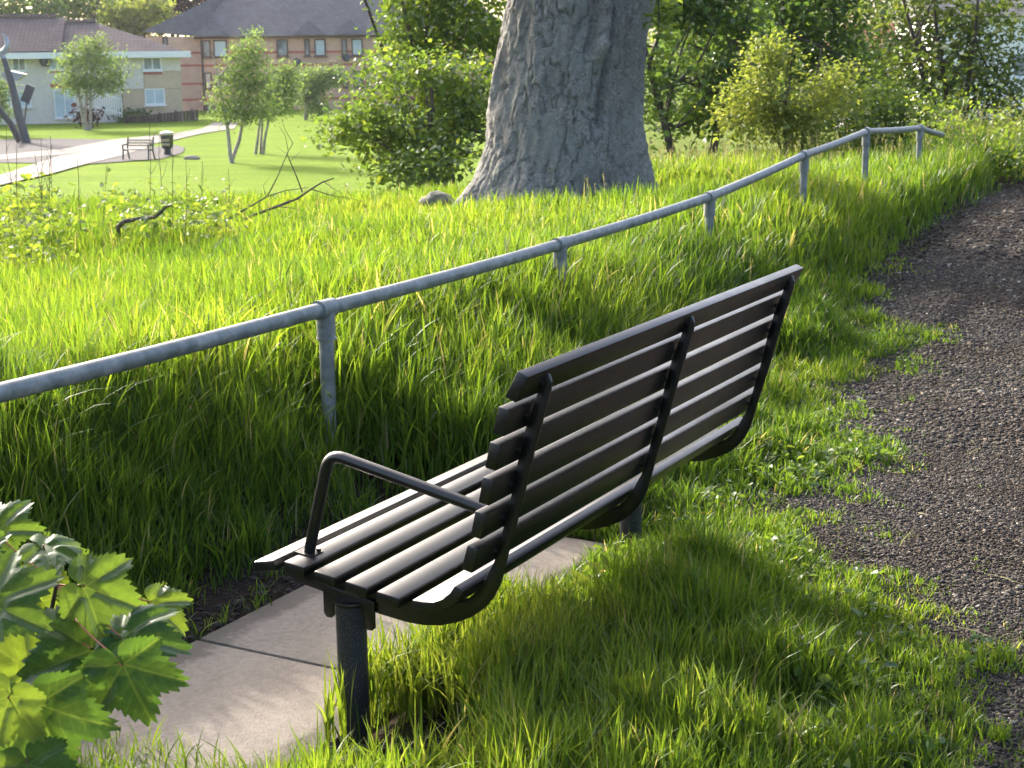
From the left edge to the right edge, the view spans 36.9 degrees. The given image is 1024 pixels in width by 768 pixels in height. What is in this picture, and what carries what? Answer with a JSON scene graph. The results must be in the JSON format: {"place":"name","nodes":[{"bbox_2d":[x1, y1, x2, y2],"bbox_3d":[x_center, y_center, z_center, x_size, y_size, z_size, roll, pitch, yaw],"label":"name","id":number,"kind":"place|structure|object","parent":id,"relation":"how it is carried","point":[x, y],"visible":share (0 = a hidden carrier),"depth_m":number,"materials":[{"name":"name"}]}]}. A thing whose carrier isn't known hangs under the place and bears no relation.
{"place":"outdoors","nodes":[
{"label":"outdoors","id":0,"kind":"place"},
{"bbox_2d":[0,139,109,162],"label":"play area tarmac","id":1,"kind":"structure","parent":0,"point":[35,145],"depth_m":83.44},
{"bbox_2d":[0,146,149,184],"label":"park path","id":2,"kind":"structure","parent":0,"point":[61,163],"depth_m":69.51,"materials":[{"name":"grey concrete"}]},
{"bbox_2d":[0,122,237,159],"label":"park path","id":3,"kind":"structure","parent":0,"point":[117,143],"depth_m":84.17,"materials":[{"name":"grey concrete"}]},
{"bbox_2d":[87,144,184,163],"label":"bench apron","id":4,"kind":"object","parent":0,"point":[141,154],"visible":0.89,"depth_m":74.20,"materials":[{"name":"grey concrete"}]},
{"bbox_2d":[122,137,155,159],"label":"park bench","id":5,"kind":"object","parent":4,"relation":"on","point":[137,144],"visible":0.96,"depth_m":71.36,"materials":[{"name":"brown wood"}]},
{"bbox_2d":[159,131,173,154],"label":"litter bin","id":6,"kind":"object","parent":4,"relation":"on","point":[166,137],"visible":0.97,"depth_m":74.32,"materials":[{"name":"black plastic"}]},
{"bbox_2d":[64,461,479,767],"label":"soil","id":7,"kind":"structure","parent":0,"point":[216,625],"depth_m":4.84,"materials":[{"name":"brown soil"}]},
{"bbox_2d":[3,0,894,48],"label":"sky","id":8,"kind":"structure","parent":0,"point":[492,10],"materials":[{"name":"white"}]},
{"bbox_2d":[0,113,1023,767],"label":"grass","id":9,"kind":"structure","parent":0,"point":[686,627],"depth_m":5.54,"materials":[{"name":"green plant"}]},
{"bbox_2d":[115,204,171,236],"bbox_3d":[-3.139,-1.389,13.067,0.407,0.289,0.417,-7,13,-26],"label":"broken log","id":10,"kind":"object","parent":9,"relation":"on","point":[119,225],"visible":0.8,"depth_m":13.09,"materials":[{"name":"brown wood"}]},
{"bbox_2d":[236,119,363,221],"bbox_3d":[-2.022,-2.001,14.435,1.214,0.999,0.427,-3,12,-10],"label":"fallen branch","id":11,"kind":"object","parent":9,"relation":"on","point":[286,202],"visible":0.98,"depth_m":14.49,"materials":[{"name":"brown wood"}]},
{"bbox_2d":[701,511,705,549],"bbox_3d":[0.599,0.460,4.803,0.019,0.126,0.020,-1,12,0],"label":"buttercup","id":12,"kind":"object","parent":9,"relation":"on","point":[703,512],"visible":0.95,"depth_m":4.80,"materials":[{"name":"green plant"}]},
{"bbox_2d":[0,50,1023,767],"bbox_3d":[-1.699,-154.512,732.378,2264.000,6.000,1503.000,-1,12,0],"label":"ground","id":13,"kind":"structure","parent":0,"point":[310,164],"depth_m":61.85,"materials":[{"name":"green plant"}]},
{"bbox_2d":[4,126,15,238],"bbox_3d":[-4.405,-1.663,13.530,0.137,1.203,0.023,-1,12,0],"label":"dry stalk","id":14,"kind":"object","parent":13,"relation":"on","point":[9,169],"visible":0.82,"depth_m":13.48,"materials":[{"name":"brown plant"}]},
{"bbox_2d":[0,61,22,122],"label":"birch tree","id":15,"kind":"object","parent":13,"relation":"on","point":[3,104],"visible":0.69,"depth_m":96.19,"materials":[{"name":"green plant"}]},
{"bbox_2d":[4,132,19,230],"bbox_3d":[-4.183,-1.515,12.890,0.154,1.177,0.025,-1,12,0],"label":"dry stalk","id":16,"kind":"object","parent":13,"relation":"on","point":[16,181],"visible":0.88,"depth_m":12.84,"materials":[{"name":"brown plant"}]},
{"bbox_2d":[0,33,34,142],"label":"metal sculpture","id":17,"kind":"object","parent":13,"relation":"on","point":[10,77],"visible":0.95,"depth_m":86.46,"materials":[{"name":"metal"}]},
{"bbox_2d":[0,0,83,18],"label":"broadleaf tree","id":18,"kind":"object","parent":13,"relation":"on","point":[10,7],"visible":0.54,"depth_m":144.94,"materials":[{"name":"green plant"}]},
{"bbox_2d":[41,147,49,198],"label":"dry stalk","id":19,"kind":"object","parent":13,"relation":"on","point":[41,175],"visible":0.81,"depth_m":13.09,"materials":[{"name":"brown plant"}]},
{"bbox_2d":[42,135,53,222],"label":"dry stalk","id":20,"kind":"object","parent":13,"relation":"on","point":[51,171],"visible":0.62,"depth_m":13.88,"materials":[{"name":"plant"}]},
{"bbox_2d":[45,146,51,207],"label":"dry stalk","id":21,"kind":"object","parent":13,"relation":"on","point":[49,175],"visible":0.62,"depth_m":13.33,"materials":[{"name":"plant"}]},
{"bbox_2d":[21,0,125,23],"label":"broadleaf tree","id":22,"kind":"object","parent":13,"relation":"on","point":[78,6],"visible":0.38,"depth_m":149.23,"materials":[{"name":"green plant"}]},
{"bbox_2d":[77,159,80,230],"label":"dry stalk","id":23,"kind":"object","parent":13,"relation":"on","point":[79,194],"visible":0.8,"depth_m":13.41,"materials":[{"name":"plant"}]},
{"bbox_2d":[63,103,109,127],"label":"hedge shrub","id":24,"kind":"object","parent":13,"relation":"on","point":[78,116],"visible":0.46,"depth_m":106.15,"materials":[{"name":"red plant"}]},
{"bbox_2d":[42,31,140,129],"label":"birch tree","id":25,"kind":"object","parent":13,"relation":"on","point":[79,82],"visible":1,"depth_m":101.89,"materials":[{"name":"green plant"}]},
{"bbox_2d":[0,14,190,124],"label":"cream house","id":26,"kind":"structure","parent":13,"relation":"on","point":[35,40],"depth_m":114.67,"materials":[{"name":"paint"}]},
{"bbox_2d":[11,59,27,71],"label":"window","id":27,"kind":"structure","parent":26,"relation":"in","point":[18,65],"depth_m":113.15,"materials":[{"name":"white glass"}]},
{"bbox_2d":[6,91,32,108],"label":"window","id":28,"kind":"structure","parent":26,"relation":"in","point":[22,103],"depth_m":113.62,"materials":[{"name":"white glass"}]},
{"bbox_2d":[48,59,64,70],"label":"window","id":29,"kind":"structure","parent":26,"relation":"in","point":[53,65],"depth_m":113.73,"materials":[{"name":"white glass"}]},
{"bbox_2d":[53,90,75,119],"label":"window","id":30,"kind":"structure","parent":26,"relation":"in","point":[62,104],"depth_m":114.46,"materials":[{"name":"glass"}]},
{"bbox_2d":[142,57,162,71],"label":"window","id":31,"kind":"structure","parent":26,"relation":"in","point":[149,64],"depth_m":115.02,"materials":[{"name":"grey glass"}]},
{"bbox_2d":[144,88,166,106],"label":"window","id":32,"kind":"structure","parent":26,"relation":"in","point":[153,97],"depth_m":115.55,"materials":[{"name":"glass"}]},
{"bbox_2d":[0,499,193,767],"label":"sycamore sapling","id":33,"kind":"object","parent":13,"relation":"on","point":[73,674],"visible":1,"depth_m":2.99,"materials":[{"name":"green plant"}]},
{"bbox_2d":[91,165,108,226],"bbox_3d":[-3.745,-1.582,14.037,0.170,0.822,0.029,-1,12,0],"label":"dry stalk","id":34,"kind":"object","parent":13,"relation":"on","point":[101,198],"visible":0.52,"depth_m":14.00,"materials":[{"name":"plant"}]},
{"bbox_2d":[94,94,121,116],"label":"white railing","id":35,"kind":"object","parent":13,"relation":"on","point":[107,109],"visible":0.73,"depth_m":111.15,"materials":[{"name":"plastic"}]},
{"bbox_2d":[88,0,165,101],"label":"broadleaf tree","id":36,"kind":"object","parent":13,"relation":"on","point":[108,23],"visible":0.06,"depth_m":158.35,"materials":[{"name":"green plant"}]},
{"bbox_2d":[0,163,257,269],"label":"weeds","id":37,"kind":"object","parent":13,"relation":"on","point":[53,209],"visible":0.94,"depth_m":12.96,"materials":[{"name":"green plant"}]},
{"bbox_2d":[89,0,181,36],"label":"broadleaf tree","id":38,"kind":"object","parent":13,"relation":"on","point":[137,19],"visible":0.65,"depth_m":144.91,"materials":[{"name":"green plant"}]},
{"bbox_2d":[111,105,159,122],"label":"hedge shrub","id":39,"kind":"object","parent":13,"relation":"on","point":[131,113],"visible":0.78,"depth_m":114.21,"materials":[{"name":"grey plant"}]},
{"bbox_2d":[148,127,156,215],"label":"dry stalk","id":40,"kind":"object","parent":13,"relation":"on","point":[150,162],"visible":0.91,"depth_m":13.78,"materials":[{"name":"plant"}]},
{"bbox_2d":[125,109,197,122],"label":"timber fence","id":41,"kind":"object","parent":13,"relation":"on","point":[191,114],"visible":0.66,"depth_m":115.55,"materials":[{"name":"brown wood"}]},
{"bbox_2d":[159,134,167,224],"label":"dry stalk","id":42,"kind":"object","parent":13,"relation":"on","point":[160,168],"visible":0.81,"depth_m":14.05,"materials":[{"name":"plant"}]},
{"bbox_2d":[162,148,173,237],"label":"dry stalk","id":43,"kind":"object","parent":13,"relation":"on","point":[172,188],"visible":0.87,"depth_m":13.08,"materials":[{"name":"plant"}]},
{"bbox_2d":[133,0,207,36],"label":"copper beech","id":44,"kind":"object","parent":13,"relation":"on","point":[182,6],"visible":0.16,"depth_m":154.22,"materials":[{"name":"grey plant"}]},
{"bbox_2d":[184,170,189,238],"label":"dry stalk","id":45,"kind":"object","parent":13,"relation":"on","point":[186,200],"visible":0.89,"depth_m":13.01,"materials":[{"name":"plant"}]},
{"bbox_2d":[183,155,200,159],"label":"pale stone","id":46,"kind":"object","parent":13,"relation":"on","point":[191,157],"visible":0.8,"depth_m":71.29,"materials":[{"name":"grey stone"}]},
{"bbox_2d":[0,640,399,767],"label":"paving slab","id":47,"kind":"structure","parent":13,"relation":"on","point":[243,701],"depth_m":4.00,"materials":[{"name":"concrete"}]},
{"bbox_2d":[225,169,234,240],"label":"dry stalk","id":48,"kind":"object","parent":13,"relation":"on","point":[227,196],"visible":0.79,"depth_m":13.32,"materials":[{"name":"plant"}]},
{"bbox_2d":[198,24,290,162],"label":"birch tree","id":49,"kind":"object","parent":13,"relation":"on","point":[242,89],"visible":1,"depth_m":68.01,"materials":[{"name":"green plant"}]},
{"bbox_2d":[250,58,310,153],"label":"birch tree","id":50,"kind":"object","parent":13,"relation":"on","point":[288,71],"visible":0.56,"depth_m":74.30,"materials":[{"name":"green plant"}]},
{"bbox_2d":[200,585,426,677],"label":"paving slab","id":51,"kind":"structure","parent":13,"relation":"on","point":[297,625],"depth_m":4.56,"materials":[{"name":"concrete"}]},
{"bbox_2d":[138,0,500,110],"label":"brick flats","id":52,"kind":"structure","parent":13,"relation":"on","point":[315,32],"depth_m":137.88,"materials":[{"name":"brown brick"}]},
{"bbox_2d":[162,36,167,44],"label":"window","id":53,"kind":"structure","parent":52,"relation":"in","point":[164,38],"depth_m":134.80,"materials":[{"name":"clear glass"}]},
{"bbox_2d":[202,40,211,58],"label":"window","id":54,"kind":"structure","parent":52,"relation":"in","point":[206,46],"depth_m":137.59,"materials":[{"name":"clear glass"}]},
{"bbox_2d":[204,72,213,89],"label":"window","id":55,"kind":"structure","parent":52,"relation":"in","point":[206,78],"depth_m":138.16,"materials":[{"name":"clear glass"}]},
{"bbox_2d":[213,40,227,58],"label":"window","id":56,"kind":"structure","parent":52,"relation":"in","point":[218,45],"depth_m":137.62,"materials":[{"name":"white glass"}]},
{"bbox_2d":[215,72,227,89],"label":"window","id":57,"kind":"structure","parent":52,"relation":"in","point":[215,72],"depth_m":138.20,"materials":[{"name":"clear glass"}]},
{"bbox_2d":[276,39,289,57],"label":"window","id":58,"kind":"structure","parent":52,"relation":"in","point":[281,44],"depth_m":137.62,"materials":[{"name":"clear glass"}]},
{"bbox_2d":[303,39,311,57],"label":"window","id":59,"kind":"structure","parent":52,"relation":"in","point":[306,41],"depth_m":137.62,"materials":[{"name":"grey glass"}]},
{"bbox_2d":[313,39,326,57],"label":"window","id":60,"kind":"structure","parent":52,"relation":"in","point":[319,44],"depth_m":137.62,"materials":[{"name":"white glass"}]},
{"bbox_2d":[340,39,346,56],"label":"window","id":61,"kind":"structure","parent":52,"relation":"in","point":[343,41],"depth_m":137.59,"materials":[{"name":"grey glass"}]},
{"bbox_2d":[342,71,348,88],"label":"window","id":62,"kind":"structure","parent":52,"relation":"in","point":[346,84],"depth_m":138.23,"materials":[{"name":"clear glass"}]},
{"bbox_2d":[351,38,363,56],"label":"window","id":63,"kind":"structure","parent":52,"relation":"in","point":[356,43],"depth_m":137.59,"materials":[{"name":"white glass"}]},
{"bbox_2d":[353,71,364,88],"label":"window","id":64,"kind":"structure","parent":52,"relation":"in","point":[359,79],"depth_m":138.20,"materials":[{"name":"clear glass"}]},
{"bbox_2d":[290,60,354,119],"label":"birch tree","id":65,"kind":"object","parent":13,"relation":"on","point":[313,100],"visible":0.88,"depth_m":115.30,"materials":[{"name":"green plant"}]},
{"bbox_2d":[297,33,495,192],"bbox_3d":[-1.123,-3.166,19.750,3.052,2.653,3.237,11,17,43],"label":"shrub","id":66,"kind":"object","parent":13,"relation":"on","point":[432,147],"visible":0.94,"depth_m":19.58,"materials":[{"name":"green plant"}]},
{"bbox_2d":[353,0,506,187],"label":"broadleaf tree","id":67,"kind":"object","parent":13,"relation":"on","point":[431,13],"visible":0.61,"depth_m":23.12,"materials":[{"name":"green plant"}]},
{"bbox_2d":[419,190,454,206],"bbox_3d":[-0.731,-1.773,14.957,0.353,0.214,0.270,-1,12,0],"label":"boulder","id":68,"kind":"object","parent":13,"relation":"on","point":[433,196],"visible":0.52,"depth_m":14.86,"materials":[{"name":"grey stone"}]},
{"bbox_2d":[2,0,893,85],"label":"woodland","id":69,"kind":"object","parent":13,"relation":"on","point":[506,0],"depth_m":185.30,"materials":[{"name":"green plant"}]},
{"bbox_2d":[0,124,944,474],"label":"guard rail","id":70,"kind":"object","parent":13,"relation":"on","point":[324,312],"visible":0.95,"depth_m":5.85,"materials":[{"name":"metal"}]},
{"bbox_2d":[2,88,1023,269],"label":"seed heads","id":71,"kind":"object","parent":13,"relation":"on","point":[755,153],"visible":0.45,"depth_m":17.07,"materials":[{"name":"green plant"}]},
{"bbox_2d":[254,264,802,751],"bbox_3d":[0.157,0.370,4.415,0.770,1.243,1.900,6,14,28],"label":"park bench","id":72,"kind":"object","parent":13,"relation":"on","point":[594,434],"visible":0.99,"depth_m":3.85,"materials":[{"name":"black paint"}]},
{"bbox_2d":[501,537,619,590],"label":"paving slab","id":73,"kind":"structure","parent":13,"relation":"on","point":[560,551],"depth_m":5.19,"materials":[{"name":"concrete"}]},
{"bbox_2d":[452,0,682,206],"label":"beech tree","id":74,"kind":"object","parent":13,"relation":"on","point":[565,108],"visible":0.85,"depth_m":13.91,"materials":[{"name":"grey plant"}]},
{"bbox_2d":[543,556,608,593],"bbox_3d":[0.194,0.567,4.495,0.224,0.101,0.088,-10,15,-38],"label":"dock plant","id":75,"kind":"object","parent":13,"relation":"on","point":[593,564],"visible":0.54,"depth_m":4.50,"materials":[{"name":"green plant"}]},
{"bbox_2d":[642,0,807,158],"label":"dark tree","id":76,"kind":"object","parent":13,"relation":"on","point":[709,18],"visible":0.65,"depth_m":21.49,"materials":[{"name":"green plant"}]},
{"bbox_2d":[484,356,1014,767],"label":"clover","id":77,"kind":"object","parent":13,"relation":"on","point":[871,601],"visible":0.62,"depth_m":4.75,"materials":[{"name":"green plant"}]},
{"bbox_2d":[694,23,873,156],"bbox_3d":[3.252,-3.202,18.253,2.181,2.134,1.602,-1,12,0],"label":"bush","id":78,"kind":"object","parent":13,"relation":"on","point":[775,116],"visible":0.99,"depth_m":18.11,"materials":[{"name":"green plant"}]},
{"bbox_2d":[695,0,942,147],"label":"dark tree","id":79,"kind":"object","parent":13,"relation":"on","point":[813,33],"visible":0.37,"depth_m":25.02,"materials":[{"name":"green plant"}]},
{"bbox_2d":[645,1,1001,134],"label":"tree","id":80,"kind":"object","parent":13,"relation":"on","point":[695,50],"visible":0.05,"depth_m":36.66,"materials":[{"name":"green plant"}]},
{"bbox_2d":[827,23,895,127],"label":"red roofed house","id":81,"kind":"structure","parent":13,"relation":"on","point":[876,37],"depth_m":90.09,"materials":[{"name":"white brick"}]},
{"bbox_2d":[810,76,1011,153],"bbox_3d":[5.002,-3.211,19.662,2.918,1.478,1.697,-1,12,0],"label":"shrub","id":82,"kind":"object","parent":13,"relation":"on","point":[879,114],"visible":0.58,"depth_m":19.40,"materials":[{"name":"green plant"}]},
{"bbox_2d":[825,0,1023,125],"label":"olive tree","id":83,"kind":"object","parent":13,"relation":"on","point":[973,31],"visible":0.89,"depth_m":22.41,"materials":[{"name":"green plant"}]},
{"bbox_2d":[878,77,1023,186],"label":"weeds","id":84,"kind":"object","parent":13,"relation":"on","point":[965,100],"visible":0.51,"depth_m":17.08,"materials":[{"name":"green plant"}]},
{"bbox_2d":[890,0,1023,122],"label":"white house","id":85,"kind":"structure","parent":13,"relation":"on","point":[1011,45],"depth_m":73.41,"materials":[{"name":"plastic"}]},
{"bbox_2d":[958,53,985,80],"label":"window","id":86,"kind":"structure","parent":85,"relation":"in","point":[959,53],"depth_m":73.41,"materials":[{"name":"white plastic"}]},
{"bbox_2d":[1010,52,1023,79],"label":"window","id":87,"kind":"structure","parent":85,"relation":"in","point":[1015,53],"depth_m":73.45,"materials":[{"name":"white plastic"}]},
{"bbox_2d":[803,186,1023,767],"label":"gravel path","id":88,"kind":"structure","parent":0,"point":[944,424],"depth_m":6.14,"materials":[{"name":"grey gravel"}]},
{"bbox_2d":[733,178,1023,767],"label":"gravel","id":89,"kind":"structure","parent":88,"relation":"on","point":[985,396],"depth_m":6.39,"materials":[{"name":"grey gravel"}]},
{"bbox_2d":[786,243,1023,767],"bbox_3d":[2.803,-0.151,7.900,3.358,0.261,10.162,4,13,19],"label":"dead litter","id":90,"kind":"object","parent":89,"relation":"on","point":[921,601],"visible":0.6,"depth_m":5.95,"materials":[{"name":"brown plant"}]}
]}

